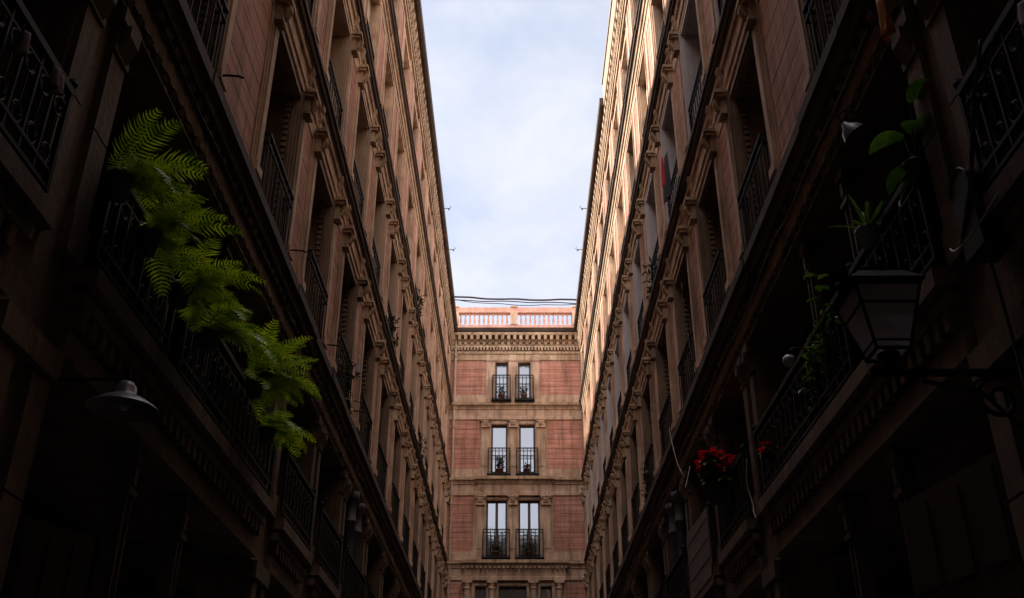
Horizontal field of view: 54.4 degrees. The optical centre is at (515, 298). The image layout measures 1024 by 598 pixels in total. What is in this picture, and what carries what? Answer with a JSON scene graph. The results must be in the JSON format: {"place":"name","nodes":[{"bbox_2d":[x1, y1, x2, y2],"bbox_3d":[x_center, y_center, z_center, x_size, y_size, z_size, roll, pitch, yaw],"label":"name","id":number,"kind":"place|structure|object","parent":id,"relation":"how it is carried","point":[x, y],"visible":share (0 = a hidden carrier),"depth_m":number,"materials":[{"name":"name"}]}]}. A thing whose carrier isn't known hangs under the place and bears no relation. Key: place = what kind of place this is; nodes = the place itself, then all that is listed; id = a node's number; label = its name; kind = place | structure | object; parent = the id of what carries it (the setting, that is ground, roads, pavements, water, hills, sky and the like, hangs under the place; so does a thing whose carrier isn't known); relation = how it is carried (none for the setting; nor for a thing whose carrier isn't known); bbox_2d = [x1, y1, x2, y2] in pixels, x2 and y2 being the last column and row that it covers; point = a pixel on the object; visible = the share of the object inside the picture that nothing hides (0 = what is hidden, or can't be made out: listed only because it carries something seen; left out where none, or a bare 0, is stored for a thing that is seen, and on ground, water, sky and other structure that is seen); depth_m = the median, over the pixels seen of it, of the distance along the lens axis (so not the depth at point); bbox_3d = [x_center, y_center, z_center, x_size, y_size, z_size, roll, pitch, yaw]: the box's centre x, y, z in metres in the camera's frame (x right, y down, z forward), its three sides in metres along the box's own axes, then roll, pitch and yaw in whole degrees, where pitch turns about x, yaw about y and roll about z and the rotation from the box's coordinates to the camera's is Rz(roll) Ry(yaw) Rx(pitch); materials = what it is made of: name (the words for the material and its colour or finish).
{"place":"outdoors","nodes":[
{"label":"outdoors","id":0,"kind":"place"},
{"bbox_2d":[421,0,610,324],"label":"sky","id":1,"kind":"structure","parent":0,"point":[517,88],"materials":[{"name":"white"}]},
{"label":"ground","id":2,"kind":"structure","parent":0,"visible":0},
{"bbox_2d":[0,0,457,597],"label":"apartment building","id":3,"kind":"structure","parent":2,"relation":"on","point":[194,488],"depth_m":9.55,"materials":[{"name":"stone"}]},
{"bbox_2d":[9,23,30,60],"bbox_3d":[-2.438,-1.265,4.926,0.080,0.168,0.100,0,-28,0],"label":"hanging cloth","id":4,"kind":"object","parent":3,"relation":"hanging from","point":[21,46],"visible":1,"depth_m":4.91,"materials":[{"name":"fabric"}]},
{"bbox_2d":[46,65,64,95],"bbox_3d":[-2.417,-1.145,5.237,0.083,0.147,0.090,0,-28,0],"label":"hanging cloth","id":5,"kind":"object","parent":3,"relation":"hanging from","point":[56,81],"visible":1,"depth_m":5.22,"materials":[{"name":"fabric"}]},
{"bbox_2d":[45,368,158,421],"bbox_3d":[-2.276,0.500,5.469,0.652,0.250,0.380,0,-28,0],"label":"wall lamp","id":6,"kind":"object","parent":3,"relation":"attached to","point":[124,401],"visible":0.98,"depth_m":5.49,"materials":[{"name":"black metal"}]},
{"bbox_2d":[103,108,207,225],"bbox_3d":[-2.249,-0.764,6.237,0.657,0.624,0.803,0,-28,0],"label":"fern","id":7,"kind":"object","parent":3,"relation":"attached to","point":[120,183],"visible":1,"depth_m":6.08,"materials":[{"name":"green plant"}]},
{"bbox_2d":[133,183,243,297],"bbox_3d":[-2.239,-0.396,6.506,0.768,0.489,0.658,-14,-31,25],"label":"fern","id":8,"kind":"object","parent":3,"relation":"attached to","point":[151,238],"visible":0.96,"depth_m":6.52,"materials":[{"name":"green plant"}]},
{"bbox_2d":[186,0,229,70],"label":"balcony railing","id":9,"kind":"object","parent":3,"relation":"in","point":[195,2],"depth_m":8.62,"materials":[{"name":"black metal"}]},
{"bbox_2d":[167,236,266,331],"bbox_3d":[-2.131,-0.060,7.096,0.654,0.393,0.841,16,-32,-27],"label":"fern","id":10,"kind":"object","parent":3,"relation":"attached to","point":[179,298],"visible":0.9,"depth_m":7.05,"materials":[{"name":"green plant"}]},
{"bbox_2d":[197,301,286,371],"bbox_3d":[-2.123,0.371,7.660,0.654,0.496,1.005,0,-28,0],"label":"fern","id":11,"kind":"object","parent":3,"relation":"attached to","point":[209,335],"visible":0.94,"depth_m":7.62,"materials":[{"name":"green plant"}]},
{"bbox_2d":[242,319,321,415],"bbox_3d":[-2.125,0.669,9.017,0.736,0.700,1.072,0,-28,0],"label":"fern","id":12,"kind":"object","parent":3,"relation":"on","point":[265,380],"visible":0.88,"depth_m":8.96,"materials":[{"name":"green plant"}]},
{"bbox_2d":[260,31,304,247],"bbox_3d":[-2.823,-1.707,10.859,0.555,2.400,1.390,0,-28,0],"label":"window","id":13,"kind":"structure","parent":3,"relation":"in","point":[286,101],"depth_m":11.59,"materials":[{"name":"brown paint"}]},
{"bbox_2d":[255,410,315,458],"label":"fern","id":14,"kind":"object","parent":3,"relation":"attached to","point":[269,433],"visible":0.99,"depth_m":9.45,"materials":[{"name":"green plant"}]},
{"bbox_2d":[304,160,335,340],"bbox_3d":[-2.823,-0.609,12.914,0.555,2.400,1.390,0,-28,0],"label":"window","id":15,"kind":"structure","parent":3,"relation":"in","point":[323,207],"depth_m":13.66,"materials":[{"name":"brown paint"}]},
{"bbox_2d":[328,0,352,137],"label":"window","id":16,"kind":"structure","parent":3,"relation":"in","point":[341,42],"depth_m":15.18,"materials":[{"name":"brown wood"}]},
{"bbox_2d":[335,253,358,397],"bbox_3d":[-2.823,0.488,14.969,0.555,2.400,1.390,0,-28,0],"label":"window","id":17,"kind":"structure","parent":3,"relation":"in","point":[348,306],"depth_m":15.73,"materials":[{"name":"glass"}]},
{"bbox_2d":[337,360,358,409],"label":"potted plant","id":18,"kind":"object","parent":3,"relation":"on","point":[348,385],"visible":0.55,"depth_m":14.84,"materials":[{"name":"green plant"}]},
{"bbox_2d":[353,90,371,224],"bbox_3d":[-2.823,-2.312,16.465,0.555,2.350,1.390,0,-28,0],"label":"window","id":19,"kind":"structure","parent":3,"relation":"in","point":[363,135],"depth_m":17.22,"materials":[{"name":"brown wood"}]},
{"bbox_2d":[358,323,375,451],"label":"window","id":20,"kind":"structure","parent":3,"relation":"in","point":[367,382],"depth_m":17.78,"materials":[{"name":"brown paint"}]},
{"bbox_2d":[365,0,381,73],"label":"window","id":21,"kind":"structure","parent":3,"relation":"in","point":[373,8],"depth_m":18.64,"materials":[{"name":"stone"}]},
{"bbox_2d":[372,173,386,290],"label":"window","id":22,"kind":"structure","parent":3,"relation":"in","point":[380,206],"depth_m":19.25,"materials":[{"name":"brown wood"}]},
{"bbox_2d":[376,379,389,494],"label":"window","id":23,"kind":"structure","parent":3,"relation":"in","point":[385,396],"depth_m":19.84,"materials":[{"name":"brown paint"}]},
{"bbox_2d":[382,39,394,150],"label":"window","id":24,"kind":"structure","parent":3,"relation":"in","point":[388,94],"depth_m":20.64,"materials":[{"name":"stone"}]},
{"bbox_2d":[387,239,398,337],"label":"window","id":25,"kind":"structure","parent":3,"relation":"in","point":[394,263],"depth_m":21.33,"materials":[{"name":"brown wood"}]},
{"bbox_2d":[390,423,401,520],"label":"window","id":26,"kind":"structure","parent":3,"relation":"in","point":[398,437],"depth_m":21.89,"materials":[{"name":"brown paint"}]},
{"bbox_2d":[395,113,405,213],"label":"window","id":27,"kind":"structure","parent":3,"relation":"in","point":[400,151],"depth_m":22.69,"materials":[{"name":"stone"}]},
{"bbox_2d":[399,293,408,388],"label":"window","id":28,"kind":"structure","parent":3,"relation":"in","point":[405,312],"depth_m":23.37,"materials":[{"name":"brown wood"}]},
{"bbox_2d":[402,459,411,553],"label":"window","id":29,"kind":"structure","parent":3,"relation":"in","point":[408,470],"depth_m":23.95,"materials":[{"name":"brown paint"}]},
{"bbox_2d":[403,28,410,102],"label":"window","id":30,"kind":"structure","parent":3,"relation":"in","point":[406,65],"depth_m":23.95,"materials":[{"name":"stone"}]},
{"bbox_2d":[405,175,414,266],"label":"window","id":31,"kind":"structure","parent":3,"relation":"in","point":[410,206],"depth_m":24.73,"materials":[{"name":"stone"}]},
{"bbox_2d":[410,338,416,425],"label":"window","id":32,"kind":"structure","parent":3,"relation":"in","point":[414,353],"depth_m":25.41,"materials":[{"name":"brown wood"}]},
{"bbox_2d":[412,93,418,160],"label":"window","id":33,"kind":"structure","parent":3,"relation":"in","point":[415,128],"depth_m":26.01,"materials":[{"name":"stone"}]},
{"bbox_2d":[412,490,419,566],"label":"window","id":34,"kind":"structure","parent":3,"relation":"in","point":[416,505],"depth_m":26.02,"materials":[{"name":"brown paint"}]},
{"bbox_2d":[414,227,421,307],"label":"window","id":35,"kind":"structure","parent":3,"relation":"in","point":[418,262],"depth_m":26.79,"materials":[{"name":"stone"}]},
{"bbox_2d":[418,377,424,453],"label":"window","id":36,"kind":"structure","parent":3,"relation":"in","point":[422,388],"depth_m":27.51,"materials":[{"name":"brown wood"}]},
{"bbox_2d":[420,150,425,211],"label":"window","id":37,"kind":"structure","parent":3,"relation":"in","point":[422,173],"depth_m":28.08,"materials":[{"name":"stone"}]},
{"bbox_2d":[420,515,426,582],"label":"window","id":38,"kind":"structure","parent":3,"relation":"in","point":[424,521],"depth_m":28.08,"materials":[{"name":"brown paint"}]},
{"bbox_2d":[422,271,428,348],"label":"window","id":39,"kind":"structure","parent":3,"relation":"in","point":[425,311],"depth_m":28.81,"materials":[{"name":"stone"}]},
{"bbox_2d":[426,409,430,480],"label":"window","id":40,"kind":"structure","parent":3,"relation":"in","point":[428,415],"depth_m":29.55,"materials":[{"name":"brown wood"}]},
{"bbox_2d":[427,197,431,253],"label":"window","id":41,"kind":"structure","parent":3,"relation":"in","point":[429,224],"depth_m":30.11,"materials":[{"name":"stone"}]},
{"bbox_2d":[427,538,432,597],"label":"window","id":42,"kind":"structure","parent":3,"relation":"in","point":[430,542],"depth_m":30.12,"materials":[{"name":"brown paint"}]},
{"bbox_2d":[428,314,434,380],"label":"window","id":43,"kind":"structure","parent":3,"relation":"in","point":[432,331],"depth_m":30.86,"materials":[{"name":"stone"}]},
{"bbox_2d":[432,437,435,504],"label":"window","id":44,"kind":"structure","parent":3,"relation":"in","point":[434,444],"depth_m":31.59,"materials":[{"name":"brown wood"}]},
{"bbox_2d":[434,342,439,407],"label":"window","id":45,"kind":"structure","parent":3,"relation":"in","point":[436,384],"depth_m":32.90,"materials":[{"name":"stone"}]},
{"bbox_2d":[439,372,443,430],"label":"window","id":46,"kind":"structure","parent":3,"relation":"in","point":[441,383],"depth_m":34.96,"materials":[{"name":"stone"}]},
{"bbox_2d":[455,296,575,300],"bbox_3d":[0.000,-0.020,37.647,4.602,0.208,0.067,0,-28,0],"label":"overhead cable","id":47,"kind":"object","parent":3,"relation":"attached to","point":[513,298],"visible":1,"depth_m":37.61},
{"bbox_2d":[444,306,586,597],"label":"apartment building","id":48,"kind":"structure","parent":2,"relation":"on","point":[512,508],"depth_m":37.66,"materials":[{"name":"brick"}]},
{"bbox_2d":[447,310,457,597],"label":"drainpipe","id":49,"kind":"object","parent":48,"relation":"attached to","point":[451,481],"visible":1,"depth_m":37.36,"materials":[{"name":"metal"}]},
{"bbox_2d":[472,583,488,597],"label":"window","id":50,"kind":"structure","parent":48,"relation":"in","point":[479,590],"depth_m":35.46,"materials":[{"name":"glass"}]},
{"bbox_2d":[484,497,507,556],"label":"window","id":51,"kind":"structure","parent":48,"relation":"in","point":[496,508],"depth_m":36.70,"materials":[{"name":"glass"}]},
{"bbox_2d":[489,422,508,472],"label":"window","id":52,"kind":"structure","parent":48,"relation":"in","point":[499,431],"depth_m":38.16,"materials":[{"name":"glass"}]},
{"bbox_2d":[493,360,508,396],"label":"window","id":53,"kind":"structure","parent":48,"relation":"in","point":[501,367],"depth_m":39.48,"materials":[{"name":"glass"}]},
{"bbox_2d":[496,583,529,597],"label":"window","id":54,"kind":"structure","parent":48,"relation":"in","point":[503,590],"depth_m":35.47,"materials":[{"name":"glass"}]},
{"bbox_2d":[517,360,531,396],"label":"window","id":55,"kind":"structure","parent":48,"relation":"in","point":[524,367],"depth_m":39.49,"materials":[{"name":"glass"}]},
{"bbox_2d":[518,422,536,472],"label":"window","id":56,"kind":"structure","parent":48,"relation":"in","point":[526,430],"depth_m":38.14,"materials":[{"name":"glass"}]},
{"bbox_2d":[517,497,541,556],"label":"window","id":57,"kind":"structure","parent":48,"relation":"in","point":[528,508],"depth_m":36.72,"materials":[{"name":"glass"}]},
{"bbox_2d":[537,583,554,597],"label":"window","id":58,"kind":"structure","parent":48,"relation":"in","point":[545,590],"depth_m":35.46,"materials":[{"name":"glass"}]},
{"bbox_2d":[573,0,1023,597],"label":"apartment building","id":59,"kind":"structure","parent":2,"relation":"on","point":[859,454],"depth_m":9.89,"materials":[{"name":"stone"}]},
{"bbox_2d":[587,372,591,430],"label":"window","id":60,"kind":"structure","parent":59,"relation":"in","point":[589,383],"depth_m":34.96,"materials":[{"name":"stone"}]},
{"bbox_2d":[591,342,596,408],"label":"window","id":61,"kind":"structure","parent":59,"relation":"in","point":[594,384],"depth_m":32.90,"materials":[{"name":"stone"}]},
{"bbox_2d":[595,437,598,504],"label":"window","id":62,"kind":"structure","parent":59,"relation":"in","point":[596,444],"depth_m":31.59,"materials":[{"name":"grey paint"}]},
{"bbox_2d":[596,314,602,380],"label":"window","id":63,"kind":"structure","parent":59,"relation":"in","point":[598,331],"depth_m":30.85,"materials":[{"name":"stone"}]},
{"bbox_2d":[598,538,603,597],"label":"window","id":64,"kind":"structure","parent":59,"relation":"in","point":[600,542],"depth_m":30.12,"materials":[{"name":"brown paint"}]},
{"bbox_2d":[600,409,604,480],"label":"window","id":65,"kind":"structure","parent":59,"relation":"in","point":[602,415],"depth_m":29.53,"materials":[{"name":"glass"}]},
{"bbox_2d":[602,271,608,348],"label":"window","id":66,"kind":"structure","parent":59,"relation":"in","point":[605,293],"depth_m":28.81,"materials":[{"name":"glass"}]},
{"bbox_2d":[604,515,610,582],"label":"window","id":67,"kind":"structure","parent":59,"relation":"in","point":[606,521],"depth_m":28.08,"materials":[{"name":"brown paint"}]},
{"bbox_2d":[605,150,610,209],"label":"window","id":68,"kind":"structure","parent":59,"relation":"in","point":[608,173],"depth_m":28.08,"materials":[{"name":"glass"}]},
{"bbox_2d":[606,377,612,455],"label":"window","id":69,"kind":"structure","parent":59,"relation":"in","point":[608,388],"depth_m":27.50,"materials":[{"name":"grey paint"}]},
{"bbox_2d":[609,227,616,310],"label":"window","id":70,"kind":"structure","parent":59,"relation":"in","point":[612,262],"depth_m":26.76,"materials":[{"name":"glass"}]},
{"bbox_2d":[611,490,618,566],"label":"window","id":71,"kind":"structure","parent":59,"relation":"in","point":[614,505],"depth_m":26.02,"materials":[{"name":"glass"}]},
{"bbox_2d":[612,93,618,160],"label":"window","id":72,"kind":"structure","parent":59,"relation":"in","point":[615,128],"depth_m":26.00,"materials":[{"name":"glass"}]},
{"bbox_2d":[614,338,620,424],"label":"window","id":73,"kind":"structure","parent":59,"relation":"in","point":[616,353],"depth_m":25.41,"materials":[{"name":"grey paint"}]},
{"bbox_2d":[616,175,625,266],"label":"window","id":74,"kind":"structure","parent":59,"relation":"in","point":[620,206],"depth_m":24.73,"materials":[{"name":"glass"}]},
{"bbox_2d":[619,459,628,553],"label":"window","id":75,"kind":"structure","parent":59,"relation":"in","point":[622,470],"depth_m":23.95,"materials":[{"name":"brown paint"}]},
{"bbox_2d":[620,28,627,103],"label":"window","id":76,"kind":"structure","parent":59,"relation":"in","point":[623,69],"depth_m":23.95,"materials":[{"name":"glass"}]},
{"bbox_2d":[622,293,631,388],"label":"window","id":77,"kind":"structure","parent":59,"relation":"in","point":[625,312],"depth_m":23.36,"materials":[{"name":"glass"}]},
{"bbox_2d":[625,113,635,212],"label":"window","id":78,"kind":"structure","parent":59,"relation":"in","point":[630,151],"depth_m":22.69,"materials":[{"name":"glass"}]},
{"bbox_2d":[629,423,640,520],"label":"window","id":79,"kind":"structure","parent":59,"relation":"in","point":[632,437],"depth_m":21.90,"materials":[{"name":"brown paint"}]},
{"bbox_2d":[632,239,643,345],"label":"window","id":80,"kind":"structure","parent":59,"relation":"in","point":[636,263],"depth_m":21.32,"materials":[{"name":"glass"}]},
{"bbox_2d":[636,39,648,150],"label":"window","id":81,"kind":"structure","parent":59,"relation":"in","point":[642,94],"depth_m":20.63,"materials":[{"name":"glass"}]},
{"bbox_2d":[641,379,654,481],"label":"window","id":82,"kind":"structure","parent":59,"relation":"in","point":[645,396],"depth_m":19.84,"materials":[{"name":"brown paint"}]},
{"bbox_2d":[642,256,656,298],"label":"potted plant","id":83,"kind":"object","parent":59,"relation":"on","point":[650,279],"visible":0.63,"depth_m":18.46,"materials":[{"name":"green plant"}]},
{"bbox_2d":[644,173,658,284],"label":"window","id":84,"kind":"structure","parent":59,"relation":"in","point":[650,206],"depth_m":19.29,"materials":[{"name":"glass"}]},
{"bbox_2d":[649,0,665,72],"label":"window","id":85,"kind":"structure","parent":59,"relation":"in","point":[656,7],"depth_m":18.68,"materials":[{"name":"glass"}]},
{"bbox_2d":[655,323,672,451],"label":"window","id":86,"kind":"structure","parent":59,"relation":"in","point":[663,382],"depth_m":17.78,"materials":[{"name":"brown paint"}]},
{"bbox_2d":[661,152,671,204],"bbox_3d":[2.302,-1.864,15.228,0.085,0.907,0.430,0,-28,0],"label":"hanging garment","id":87,"kind":"object","parent":59,"relation":"hanging from","point":[666,181],"visible":1,"depth_m":15.17,"materials":[{"name":"red fabric"}]},
{"bbox_2d":[659,90,677,224],"bbox_3d":[2.823,-2.312,16.465,0.555,2.350,1.390,0,-28,0],"label":"window","id":88,"kind":"structure","parent":59,"relation":"in","point":[667,135],"depth_m":17.28,"materials":[{"name":"glass"}]},
{"bbox_2d":[672,253,695,402],"bbox_3d":[2.823,0.488,14.969,0.555,2.400,1.390,0,-28,0],"label":"window","id":89,"kind":"structure","parent":59,"relation":"in","point":[682,274],"depth_m":15.71,"materials":[{"name":"glass"}]},
{"bbox_2d":[678,0,702,139],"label":"window","id":90,"kind":"structure","parent":59,"relation":"in","point":[689,42],"depth_m":15.18,"materials":[{"name":"glass"}]},
{"bbox_2d":[686,505,714,597],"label":"reed screen","id":91,"kind":"object","parent":59,"relation":"attached to","point":[699,551],"visible":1,"depth_m":13.17,"materials":[{"name":"wicker"}]},
{"bbox_2d":[695,160,726,338],"bbox_3d":[2.823,-0.609,12.914,0.555,2.400,1.390,0,-28,0],"label":"window","id":92,"kind":"structure","parent":59,"relation":"in","point":[707,207],"depth_m":13.66,"materials":[{"name":"brown paint"}]},
{"bbox_2d":[694,447,743,505],"bbox_3d":[2.398,2.083,11.609,0.596,0.602,0.607,0,-28,0],"label":"poinsettia","id":93,"kind":"object","parent":59,"relation":"attached to","point":[714,469],"visible":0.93,"depth_m":11.54,"materials":[{"name":"red plant"}]},
{"bbox_2d":[726,31,772,249],"bbox_3d":[2.823,-1.707,10.859,0.555,2.400,1.390,0,-28,0],"label":"window","id":94,"kind":"structure","parent":59,"relation":"in","point":[744,101],"depth_m":11.58,"materials":[{"name":"glass"}]},
{"bbox_2d":[757,441,774,467],"bbox_3d":[2.447,1.520,9.724,0.200,0.238,0.189,-17,-32,28],"label":"poinsettia","id":95,"kind":"object","parent":59,"relation":"attached to","point":[765,451],"visible":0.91,"depth_m":9.71,"materials":[{"name":"red plant"}]},
{"bbox_2d":[782,347,806,366],"bbox_3d":[2.428,0.489,8.423,0.346,0.182,0.108,0,-28,0],"label":"globe lamp","id":96,"kind":"object","parent":59,"relation":"attached to","point":[789,360],"visible":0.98,"depth_m":8.38,"materials":[{"name":"white glass"}]},
{"bbox_2d":[802,273,829,310],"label":"leafy shoot","id":97,"kind":"object","parent":59,"relation":"attached to","point":[819,288],"visible":1,"depth_m":7.87,"materials":[{"name":"green plant"}]},
{"bbox_2d":[798,303,841,410],"bbox_3d":[2.444,0.402,7.940,0.209,0.600,1.153,0,-28,0],"label":"climbing plant","id":98,"kind":"object","parent":59,"relation":"attached to","point":[813,353],"visible":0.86,"depth_m":8.03,"materials":[{"name":"green plant"}]},
{"bbox_2d":[801,0,841,69],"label":"balcony railing","id":99,"kind":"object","parent":59,"relation":"in","point":[819,2],"depth_m":8.62,"materials":[{"name":"black metal"}]},
{"bbox_2d":[829,193,890,249],"bbox_3d":[2.386,-0.525,6.746,0.428,0.362,0.501,13,-31,-24],"label":"potted plant","id":100,"kind":"object","parent":59,"relation":"on","point":[866,232],"visible":0.98,"depth_m":6.67,"materials":[{"name":"green plant"}]},
{"bbox_2d":[837,110,888,143],"bbox_3d":[2.422,-1.210,6.915,0.359,0.266,0.178,0,-28,0],"label":"wall lamp","id":101,"kind":"object","parent":59,"relation":"attached to","point":[852,131],"visible":1,"depth_m":6.92,"materials":[{"name":"black metal"}]},
{"bbox_2d":[876,0,896,42],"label":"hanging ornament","id":102,"kind":"object","parent":59,"relation":"hanging from","point":[887,26],"visible":1,"depth_m":6.11,"materials":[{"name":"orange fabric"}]},
{"bbox_2d":[868,78,929,205],"bbox_3d":[2.474,-0.947,6.213,0.292,0.750,0.497,15,-32,-27],"label":"potted plant","id":103,"kind":"object","parent":59,"relation":"on","point":[912,167],"visible":1,"depth_m":6.26,"materials":[{"name":"green plant"}]},
{"bbox_2d":[829,264,1023,429],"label":"street lantern","id":104,"kind":"object","parent":59,"relation":"attached to","point":[874,308],"visible":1,"depth_m":5.24,"materials":[{"name":"black metal"}]},
{"bbox_2d":[900,452,1023,597],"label":"wooden shutter","id":105,"kind":"object","parent":59,"relation":"attached to","point":[961,537],"visible":0.9,"depth_m":5.54,"materials":[{"name":"red wood"}]},
{"bbox_2d":[959,39,982,317],"bbox_3d":[2.404,-0.617,5.318,0.073,1.112,1.018,-2,-28,3],"label":"hanging cable","id":106,"kind":"object","parent":59,"relation":"hanging from","point":[973,108],"visible":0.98,"depth_m":5.22,"materials":[{"name":"rubber"}]},
{"bbox_2d":[949,192,999,252],"bbox_3d":[2.355,-0.379,5.158,0.067,0.181,0.471,5,-28,-8],"label":"hanging cable","id":107,"kind":"object","parent":59,"relation":"hanging from","point":[976,226],"visible":1,"depth_m":5.09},
{"bbox_2d":[948,167,1015,262],"bbox_3d":[2.465,-0.469,5.295,0.171,0.516,0.232,0,-28,0],"label":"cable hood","id":108,"kind":"object","parent":59,"relation":"attached to","point":[987,233],"visible":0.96,"depth_m":5.22,"materials":[{"name":"black metal"}]},
{"bbox_2d":[969,33,1023,383],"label":"hanging cable","id":109,"kind":"object","parent":59,"relation":"hanging from","point":[1011,334],"visible":0.93,"depth_m":5.08,"materials":[{"name":"rubber"}]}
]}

